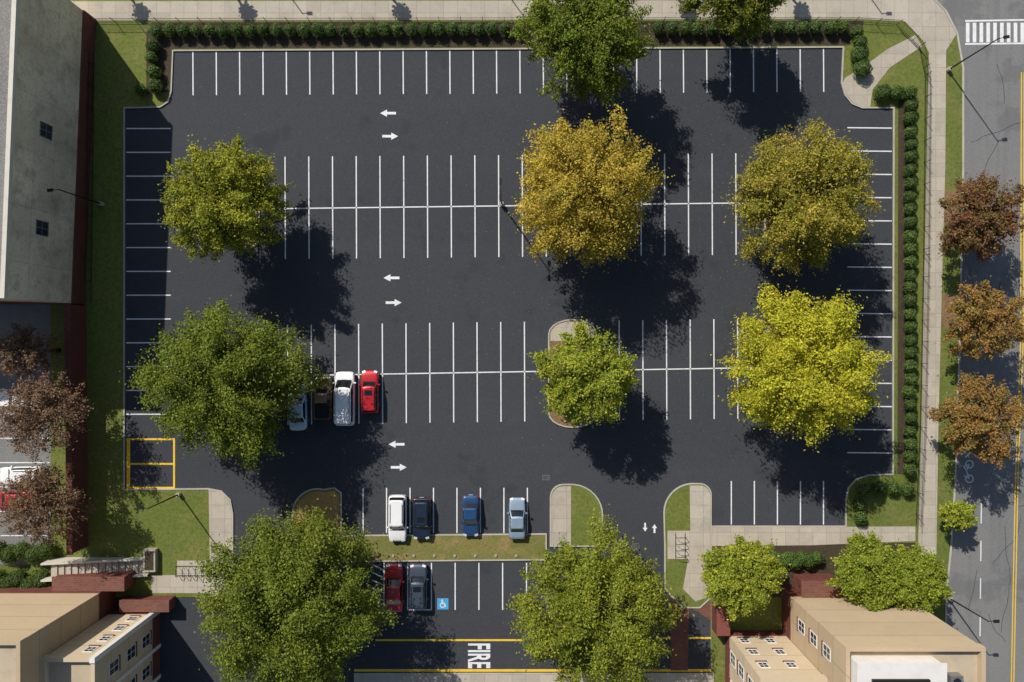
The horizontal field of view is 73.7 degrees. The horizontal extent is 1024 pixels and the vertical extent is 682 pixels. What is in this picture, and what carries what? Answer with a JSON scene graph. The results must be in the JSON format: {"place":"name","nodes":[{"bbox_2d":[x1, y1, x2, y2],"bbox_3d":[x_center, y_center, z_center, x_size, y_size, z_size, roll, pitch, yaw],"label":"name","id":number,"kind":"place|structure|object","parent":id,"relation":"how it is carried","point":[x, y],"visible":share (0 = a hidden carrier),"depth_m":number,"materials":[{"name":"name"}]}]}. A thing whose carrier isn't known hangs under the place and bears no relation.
{"place":"outdoors","nodes":[
{"label":"outdoors","id":0,"kind":"place"},
{"bbox_2d":[0,304,50,564],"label":"neighbouring lot pavement","id":1,"kind":"structure","parent":0,"point":[38,315],"depth_m":80.00,"materials":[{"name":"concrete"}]},
{"bbox_2d":[0,490,34,509],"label":"parked car","id":2,"kind":"object","parent":1,"relation":"on","point":[4,498],"visible":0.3,"depth_m":78.95,"materials":[{"name":"red paint"}]},
{"bbox_2d":[0,389,41,408],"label":"parked car","id":3,"kind":"object","parent":1,"relation":"on","point":[4,401],"visible":0.22,"depth_m":79.09,"materials":[{"name":"white paint"}]},
{"bbox_2d":[0,465,44,483],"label":"parked suv","id":4,"kind":"object","parent":1,"relation":"on","point":[11,471],"visible":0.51,"depth_m":78.92,"materials":[{"name":"white paint"}]},
{"bbox_2d":[0,340,48,535],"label":"neighbouring lot lines","id":5,"kind":"object","parent":1,"relation":"on","point":[17,462],"visible":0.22,"depth_m":79.99,"materials":[{"name":"white paint"}]},
{"bbox_2d":[0,320,62,380],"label":"bare tree","id":6,"kind":"object","parent":1,"relation":"on","point":[30,353],"visible":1,"depth_m":73.94,"materials":[{"name":"brown plant"}]},
{"bbox_2d":[0,10,95,305],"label":"brick plinth","id":7,"kind":"structure","parent":1,"relation":"on","point":[82,190],"depth_m":78.51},
{"bbox_2d":[0,0,82,302],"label":"walls","id":8,"kind":"structure","parent":7,"relation":"on","point":[48,73],"depth_m":72.43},
{"bbox_2d":[0,0,11,273],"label":"roof","id":9,"kind":"structure","parent":8,"relation":"on","point":[5,17],"depth_m":67.58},
{"bbox_2d":[0,0,19,297],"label":"parapet coping","id":10,"kind":"object","parent":8,"relation":"on","point":[9,152],"visible":1,"depth_m":67.25,"materials":[{"name":"metal"}]},
{"bbox_2d":[36,121,52,236],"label":"windows","id":11,"kind":"structure","parent":8,"relation":"attached to","point":[46,132],"depth_m":72.38,"materials":[{"name":"black glass"}]},
{"bbox_2d":[0,368,97,469],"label":"bare tree","id":12,"kind":"object","parent":1,"relation":"on","point":[42,413],"visible":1,"depth_m":72.50,"materials":[{"name":"brown plant"}]},
{"bbox_2d":[0,458,97,546],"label":"bare tree","id":13,"kind":"object","parent":1,"relation":"on","point":[46,501],"visible":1,"depth_m":72.87,"materials":[{"name":"brown plant"}]},
{"bbox_2d":[0,303,50,575],"bbox_3d":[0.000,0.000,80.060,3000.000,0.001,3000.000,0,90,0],"label":"ground","id":14,"kind":"structure","parent":0,"point":[28,568],"depth_m":80.06,"materials":[{"name":"green plant"}]},
{"bbox_2d":[0,539,56,588],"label":"clipped shrub hedge","id":15,"kind":"object","parent":14,"relation":"on","point":[30,554],"visible":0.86,"depth_m":78.54,"materials":[{"name":"green plant"}]},
{"bbox_2d":[0,585,115,681],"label":"building","id":16,"kind":"structure","parent":14,"relation":"on","point":[45,620],"depth_m":72.21,"materials":[{"name":"beige paint"}]},
{"bbox_2d":[0,645,15,681],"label":"block roof","id":17,"kind":"structure","parent":16,"relation":"on","point":[7,663],"depth_m":64.99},
{"bbox_2d":[0,637,26,681],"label":"block parapet","id":18,"kind":"structure","parent":17,"relation":"on","point":[20,643],"depth_m":64.58,"materials":[{"name":"beige paint"}]},
{"bbox_2d":[49,662,90,681],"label":"wing roof","id":19,"kind":"structure","parent":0,"point":[69,671],"depth_m":67.99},
{"bbox_2d":[51,0,843,596],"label":"grass","id":20,"kind":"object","parent":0,"point":[173,530],"visible":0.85,"depth_m":79.90,"materials":[{"name":"green plant"}]},
{"bbox_2d":[64,305,87,554],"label":"brick wall","id":21,"kind":"structure","parent":20,"relation":"on","point":[76,343],"depth_m":78.06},
{"bbox_2d":[90,16,931,525],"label":"metal fence","id":22,"kind":"object","parent":20,"relation":"on","point":[640,20],"visible":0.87,"depth_m":79.24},
{"bbox_2d":[671,0,788,48],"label":"autumn tree","id":23,"kind":"object","parent":20,"relation":"on","point":[735,16],"visible":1,"depth_m":71.66,"materials":[{"name":"green plant"}]},
{"bbox_2d":[71,0,855,20],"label":"sidewalk","id":24,"kind":"structure","parent":0,"point":[507,10],"depth_m":79.89,"materials":[{"name":"concrete"}]},
{"bbox_2d":[116,48,892,681],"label":"parking lot pavement","id":25,"kind":"structure","parent":0,"point":[466,442],"depth_m":80.00,"materials":[{"name":"asphalt"}]},
{"bbox_2d":[47,188,104,205],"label":"street lamp","id":26,"kind":"object","parent":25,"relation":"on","point":[100,203],"visible":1,"depth_m":75.90,"materials":[{"name":"metal"}]},
{"bbox_2d":[52,570,135,590],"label":"brick porch","id":27,"kind":"object","parent":25,"relation":"on","point":[114,581],"visible":0.96,"depth_m":77.28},
{"bbox_2d":[40,557,149,581],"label":"concrete stairs","id":28,"kind":"structure","parent":25,"relation":"on","point":[67,565],"depth_m":79.05,"materials":[{"name":"concrete"}]},
{"bbox_2d":[50,608,159,681],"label":"wing walls","id":29,"kind":"structure","parent":25,"relation":"on","point":[92,634],"depth_m":74.29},
{"bbox_2d":[41,654,99,681],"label":"wing parapet","id":30,"kind":"structure","parent":29,"relation":"on","point":[46,659],"depth_m":67.46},
{"bbox_2d":[82,615,151,681],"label":"windows","id":31,"kind":"structure","parent":29,"relation":"attached to","point":[114,666],"depth_m":74.47,"materials":[{"name":"glass"},{"name":"cream stucco"}]},
{"bbox_2d":[89,612,160,681],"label":"pilasters","id":32,"kind":"object","parent":29,"relation":"attached to","point":[115,642],"visible":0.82,"depth_m":73.39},
{"bbox_2d":[119,596,175,611],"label":"brick step wall","id":33,"kind":"structure","parent":25,"relation":"on","point":[147,603],"depth_m":78.30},
{"bbox_2d":[143,548,157,571],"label":"planter box","id":34,"kind":"object","parent":25,"relation":"on","point":[150,559],"visible":1,"depth_m":79.20,"materials":[{"name":"concrete"}]},
{"bbox_2d":[136,492,181,508],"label":"street lamp","id":35,"kind":"object","parent":25,"relation":"on","point":[178,494],"visible":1,"depth_m":75.98,"materials":[{"name":"metal"}]},
{"bbox_2d":[151,575,209,592],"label":"concrete walkway","id":36,"kind":"structure","parent":25,"relation":"on","point":[171,584],"depth_m":79.88,"materials":[{"name":"concrete"}]},
{"bbox_2d":[177,561,205,574],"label":"bike rack pad","id":37,"kind":"object","parent":25,"relation":"on","point":[185,571],"visible":0.61,"depth_m":79.89,"materials":[{"name":"concrete"}]},
{"bbox_2d":[175,566,207,577],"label":"bicycle rack","id":38,"kind":"object","parent":37,"relation":"on","point":[182,575],"visible":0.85,"depth_m":79.53,"materials":[{"name":"black metal"}]},
{"bbox_2d":[209,490,231,595],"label":"walk","id":39,"kind":"structure","parent":25,"relation":"on","point":[220,517],"depth_m":79.89,"materials":[{"name":"concrete"}]},
{"bbox_2d":[157,132,295,264],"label":"shade tree","id":40,"kind":"object","parent":25,"relation":"on","point":[214,193],"visible":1,"depth_m":70.79,"materials":[{"name":"green plant"}]},
{"bbox_2d":[118,295,337,478],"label":"shade tree","id":41,"kind":"object","parent":25,"relation":"on","point":[210,372],"visible":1,"depth_m":69.31,"materials":[{"name":"green plant"}]},
{"bbox_2d":[180,495,408,681],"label":"shade tree","id":42,"kind":"object","parent":25,"relation":"on","point":[281,608],"visible":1,"depth_m":68.21,"materials":[{"name":"green plant"}]},
{"bbox_2d":[286,384,308,430],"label":"parked car","id":43,"kind":"object","parent":25,"relation":"on","point":[302,419],"visible":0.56,"depth_m":78.99,"materials":[{"name":"blue paint"}]},
{"bbox_2d":[311,376,332,419],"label":"pickup truck","id":44,"kind":"object","parent":25,"relation":"on","point":[323,408],"visible":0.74,"depth_m":79.04,"materials":[{"name":"brown paint"}]},
{"bbox_2d":[333,371,355,425],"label":"parked van","id":45,"kind":"object","parent":25,"relation":"on","point":[344,404],"visible":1,"depth_m":77.95,"materials":[{"name":"white paint"}]},
{"bbox_2d":[359,370,379,412],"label":"parked suv","id":46,"kind":"object","parent":25,"relation":"on","point":[370,384],"visible":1,"depth_m":78.62,"materials":[{"name":"red paint"}]},
{"bbox_2d":[383,563,404,612],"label":"parked car","id":47,"kind":"object","parent":25,"relation":"on","point":[394,581],"visible":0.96,"depth_m":78.99,"materials":[{"name":"red paint"}]},
{"bbox_2d":[386,494,407,541],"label":"parked suv","id":48,"kind":"object","parent":25,"relation":"on","point":[397,527],"visible":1,"depth_m":78.66,"materials":[{"name":"white paint"}]},
{"bbox_2d":[407,563,428,609],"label":"parked suv","id":49,"kind":"object","parent":25,"relation":"on","point":[418,579],"visible":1,"depth_m":78.71,"materials":[{"name":"grey paint"}]},
{"bbox_2d":[126,438,710,671],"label":"yellow lane lines","id":50,"kind":"object","parent":25,"relation":"on","point":[128,463],"visible":0.9,"depth_m":79.99,"materials":[{"name":"paint"}]},
{"bbox_2d":[292,487,546,561],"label":"parking lot median","id":51,"kind":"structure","parent":25,"relation":"on","point":[482,547],"depth_m":79.90,"materials":[{"name":"green plant"}]},
{"bbox_2d":[410,497,431,538],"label":"parked car","id":52,"kind":"object","parent":25,"relation":"on","point":[421,525],"visible":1,"depth_m":78.65,"materials":[{"name":"blue paint"}]},
{"bbox_2d":[437,598,447,608],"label":"accessible bay marking","id":53,"kind":"object","parent":25,"relation":"on","point":[442,603],"visible":1,"depth_m":79.99,"materials":[{"name":"blue paint"}]},
{"bbox_2d":[460,494,480,535],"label":"parked car","id":54,"kind":"object","parent":25,"relation":"on","point":[470,522],"visible":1,"depth_m":78.99,"materials":[{"name":"blue paint"}]},
{"bbox_2d":[468,644,489,667],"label":"fire lane lettering","id":55,"kind":"object","parent":25,"relation":"on","point":[480,657],"visible":1,"depth_m":79.99,"materials":[{"name":"white paint"}]},
{"bbox_2d":[146,21,863,94],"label":"planting bed","id":56,"kind":"object","parent":25,"relation":"on","point":[168,44],"visible":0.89,"depth_m":79.89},
{"bbox_2d":[134,38,163,95],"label":"hedge row","id":57,"kind":"object","parent":56,"relation":"on","point":[154,72],"visible":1,"depth_m":78.94,"materials":[{"name":"green plant"}]},
{"bbox_2d":[148,21,524,38],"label":"hedge row","id":58,"kind":"object","parent":56,"relation":"on","point":[303,30],"visible":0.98,"depth_m":78.85,"materials":[{"name":"green plant"}]},
{"bbox_2d":[652,20,872,78],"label":"hedge row","id":59,"kind":"object","parent":56,"relation":"on","point":[859,54],"visible":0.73,"depth_m":78.84,"materials":[{"name":"green plant"}]},
{"bbox_2d":[126,48,891,609],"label":"parking bay lines","id":60,"kind":"object","parent":25,"relation":"on","point":[500,372],"visible":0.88,"depth_m":79.99,"materials":[{"name":"white paint"}]},
{"bbox_2d":[507,497,526,538],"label":"parked car","id":61,"kind":"object","parent":25,"relation":"on","point":[517,513],"visible":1,"depth_m":78.99,"materials":[{"name":"silver paint"}]},
{"bbox_2d":[354,675,713,681],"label":"front walk","id":62,"kind":"structure","parent":25,"relation":"on","point":[502,678],"depth_m":79.88,"materials":[{"name":"concrete"}]},
{"bbox_2d":[354,673,713,674],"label":"front kerb","id":63,"kind":"structure","parent":25,"relation":"on","point":[514,674],"depth_m":79.85,"materials":[{"name":"concrete"}]},
{"bbox_2d":[123,0,963,623],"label":"lot kerb","id":64,"kind":"structure","parent":25,"relation":"on","point":[647,48],"depth_m":79.86,"materials":[{"name":"concrete"}]},
{"bbox_2d":[548,319,596,427],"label":"planting island","id":65,"kind":"object","parent":25,"relation":"on","point":[565,326],"visible":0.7,"depth_m":79.89,"materials":[{"name":"beige concrete"}]},
{"bbox_2d":[127,52,1023,649],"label":"fallen leaves","id":66,"kind":"object","parent":25,"relation":"on","point":[591,298],"visible":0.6,"depth_m":79.96,"materials":[{"name":"yellow plant"}]},
{"bbox_2d":[550,484,602,546],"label":"traffic island","id":67,"kind":"structure","parent":25,"relation":"on","point":[572,506],"depth_m":79.90,"materials":[{"name":"green plant"}]},
{"bbox_2d":[507,0,659,113],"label":"shade tree","id":68,"kind":"object","parent":25,"relation":"on","point":[589,33],"visible":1,"depth_m":69.71,"materials":[{"name":"green plant"}]},
{"bbox_2d":[526,317,641,428],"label":"shade tree","id":69,"kind":"object","parent":25,"relation":"on","point":[594,375],"visible":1,"depth_m":71.69,"materials":[{"name":"green plant"}]},
{"bbox_2d":[508,103,674,277],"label":"autumn tree","id":70,"kind":"object","parent":25,"relation":"on","point":[579,196],"visible":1,"depth_m":69.46,"materials":[{"name":"yellow plant"}]},
{"bbox_2d":[503,503,693,681],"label":"shade tree","id":71,"kind":"object","parent":25,"relation":"on","point":[600,618],"visible":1,"depth_m":68.94,"materials":[{"name":"green plant"}]},
{"bbox_2d":[671,597,688,669],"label":"brick walk","id":72,"kind":"structure","parent":25,"relation":"on","point":[679,641],"depth_m":79.98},
{"bbox_2d":[663,483,711,607],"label":"traffic island","id":73,"kind":"structure","parent":25,"relation":"on","point":[687,511],"depth_m":79.89,"materials":[{"name":"concrete"}]},
{"bbox_2d":[725,630,820,681],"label":"wing walls","id":74,"kind":"structure","parent":25,"relation":"on","point":[767,652],"depth_m":74.77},
{"bbox_2d":[729,617,830,681],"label":"windows","id":75,"kind":"structure","parent":74,"relation":"attached to","point":[825,648],"depth_m":73.79,"materials":[{"name":"white glass"}]},
{"bbox_2d":[757,674,826,681],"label":"wing parapet","id":76,"kind":"structure","parent":74,"relation":"on","point":[791,677],"depth_m":68.57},
{"bbox_2d":[712,573,841,635],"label":"brick entry","id":77,"kind":"object","parent":25,"relation":"on","point":[808,584],"visible":0.81,"depth_m":78.00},
{"bbox_2d":[721,118,883,280],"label":"autumn tree","id":78,"kind":"object","parent":25,"relation":"on","point":[793,202],"visible":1,"depth_m":69.65,"materials":[{"name":"yellow plant"}]},
{"bbox_2d":[711,280,894,452],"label":"autumn tree","id":79,"kind":"object","parent":25,"relation":"on","point":[790,367],"visible":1,"depth_m":69.14,"materials":[{"name":"yellow plant"}]},
{"bbox_2d":[713,543,914,596],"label":"southeast planting bed","id":80,"kind":"object","parent":25,"relation":"on","point":[829,551],"visible":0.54,"depth_m":79.89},
{"bbox_2d":[697,533,790,621],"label":"ornamental tree","id":81,"kind":"object","parent":80,"relation":"on","point":[747,575],"visible":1,"depth_m":73.42,"materials":[{"name":"green plant"}]},
{"bbox_2d":[769,551,823,569],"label":"clipped shrub hedge","id":82,"kind":"object","parent":80,"relation":"on","point":[805,559],"visible":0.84,"depth_m":78.73,"materials":[{"name":"green plant"}]},
{"bbox_2d":[824,526,905,611],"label":"ornamental tree","id":83,"kind":"object","parent":80,"relation":"on","point":[862,562],"visible":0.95,"depth_m":73.41,"materials":[{"name":"green plant"}]},
{"bbox_2d":[880,539,954,613],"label":"ornamental tree","id":84,"kind":"object","parent":80,"relation":"on","point":[924,576],"visible":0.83,"depth_m":73.19,"materials":[{"name":"green plant"}]},
{"bbox_2d":[781,588,975,681],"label":"block walls","id":85,"kind":"structure","parent":25,"relation":"on","point":[833,623],"depth_m":70.58,"materials":[{"name":"beige paint"}]},
{"bbox_2d":[850,652,976,681],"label":"block roof","id":86,"kind":"structure","parent":85,"relation":"on","point":[964,664],"depth_m":64.99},
{"bbox_2d":[850,656,946,681],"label":"rooftop penthouse","id":87,"kind":"object","parent":86,"relation":"on","point":[897,669],"visible":1,"depth_m":63.05,"materials":[{"name":"white metal"}]},
{"bbox_2d":[842,643,985,681],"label":"block parapet","id":88,"kind":"structure","parent":86,"relation":"on","point":[978,648],"depth_m":64.40,"materials":[{"name":"beige paint"}]},
{"bbox_2d":[947,672,963,681],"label":"rooftop air units","id":89,"kind":"object","parent":86,"relation":"on","point":[955,677],"visible":0.96,"depth_m":64.10,"materials":[{"name":"metal"}]},
{"bbox_2d":[849,90,918,523],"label":"planting bed","id":90,"kind":"object","parent":25,"relation":"on","point":[886,507],"visible":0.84,"depth_m":79.89,"materials":[{"name":"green plant"}]},
{"bbox_2d":[852,480,915,523],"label":"hedge row","id":91,"kind":"object","parent":90,"relation":"on","point":[907,488],"visible":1,"depth_m":78.89,"materials":[{"name":"green plant"}]},
{"bbox_2d":[873,83,918,476],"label":"hedge row","id":92,"kind":"object","parent":90,"relation":"on","point":[885,92],"visible":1,"depth_m":78.79,"materials":[{"name":"green plant"}]},
{"bbox_2d":[897,100,913,473],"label":"hedge mulch bed","id":93,"kind":"object","parent":90,"relation":"on","point":[902,334],"visible":0.54,"depth_m":79.89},
{"bbox_2d":[693,599,710,619],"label":"brick entry pavement","id":94,"kind":"structure","parent":0,"point":[704,610],"depth_m":79.97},
{"bbox_2d":[712,526,914,545],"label":"walk","id":95,"kind":"structure","parent":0,"point":[722,536],"depth_m":79.88,"materials":[{"name":"concrete"}]},
{"bbox_2d":[711,19,961,681],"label":"lawn","id":96,"kind":"structure","parent":0,"point":[908,70],"depth_m":79.90,"materials":[{"name":"green plant"}]},
{"bbox_2d":[942,294,957,327],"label":"verge tree pit","id":97,"kind":"object","parent":96,"relation":"on","point":[950,298],"visible":0.69,"depth_m":79.89,"materials":[{"name":"brown soil"}]},
{"bbox_2d":[935,275,1023,361],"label":"street tree","id":98,"kind":"object","parent":97,"relation":"on","point":[989,315],"visible":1,"depth_m":73.03,"materials":[{"name":"brown plant"}]},
{"bbox_2d":[944,191,959,222],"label":"verge tree pit","id":99,"kind":"object","parent":96,"relation":"on","point":[947,194],"visible":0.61,"depth_m":79.89,"materials":[{"name":"brown soil"}]},
{"bbox_2d":[938,499,978,531],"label":"sapling tree","id":100,"kind":"object","parent":96,"relation":"on","point":[956,513],"visible":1,"depth_m":76.47,"materials":[{"name":"green plant"}]},
{"bbox_2d":[946,597,999,622],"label":"street lamp","id":101,"kind":"object","parent":96,"relation":"on","point":[993,621],"visible":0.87,"depth_m":75.54,"materials":[{"name":"metal"}]},
{"bbox_2d":[925,370,1023,468],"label":"street tree","id":102,"kind":"object","parent":96,"relation":"on","point":[974,424],"visible":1,"depth_m":72.98,"materials":[{"name":"brown plant"}]},
{"bbox_2d":[946,35,1009,71],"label":"street lamp","id":103,"kind":"object","parent":96,"relation":"on","point":[950,68],"visible":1,"depth_m":75.36,"materials":[{"name":"metal"}]},
{"bbox_2d":[937,170,1023,264],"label":"street tree","id":104,"kind":"object","parent":96,"relation":"on","point":[994,222],"visible":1,"depth_m":72.89,"materials":[{"name":"brown plant"}]},
{"bbox_2d":[843,35,921,106],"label":"corner path","id":105,"kind":"structure","parent":0,"point":[858,90],"depth_m":79.88,"materials":[{"name":"concrete"}]},
{"bbox_2d":[856,0,955,51],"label":"corner sidewalk","id":106,"kind":"structure","parent":0,"point":[928,22],"depth_m":79.89,"materials":[{"name":"concrete"}]},
{"bbox_2d":[918,51,945,554],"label":"sidewalk","id":107,"kind":"structure","parent":0,"point":[927,532],"depth_m":79.89,"materials":[{"name":"concrete"}]},
{"bbox_2d":[937,0,1023,681],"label":"road","id":108,"kind":"structure","parent":0,"point":[988,109],"depth_m":80.00,"materials":[{"name":"asphalt"}]},
{"bbox_2d":[965,19,1023,44],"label":"zebra crossing","id":109,"kind":"object","parent":108,"relation":"on","point":[994,32],"visible":1,"depth_m":79.99,"materials":[{"name":"white paint"}]},
{"bbox_2d":[969,65,1023,641],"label":"crack sealing","id":110,"kind":"object","parent":108,"relation":"on","point":[1018,506],"visible":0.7,"depth_m":80.00,"materials":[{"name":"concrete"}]},
{"bbox_2d":[979,72,1023,681],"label":"street lane lines","id":111,"kind":"object","parent":108,"relation":"on","point":[1020,403],"visible":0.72,"depth_m":79.99,"materials":[{"name":"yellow paint"}]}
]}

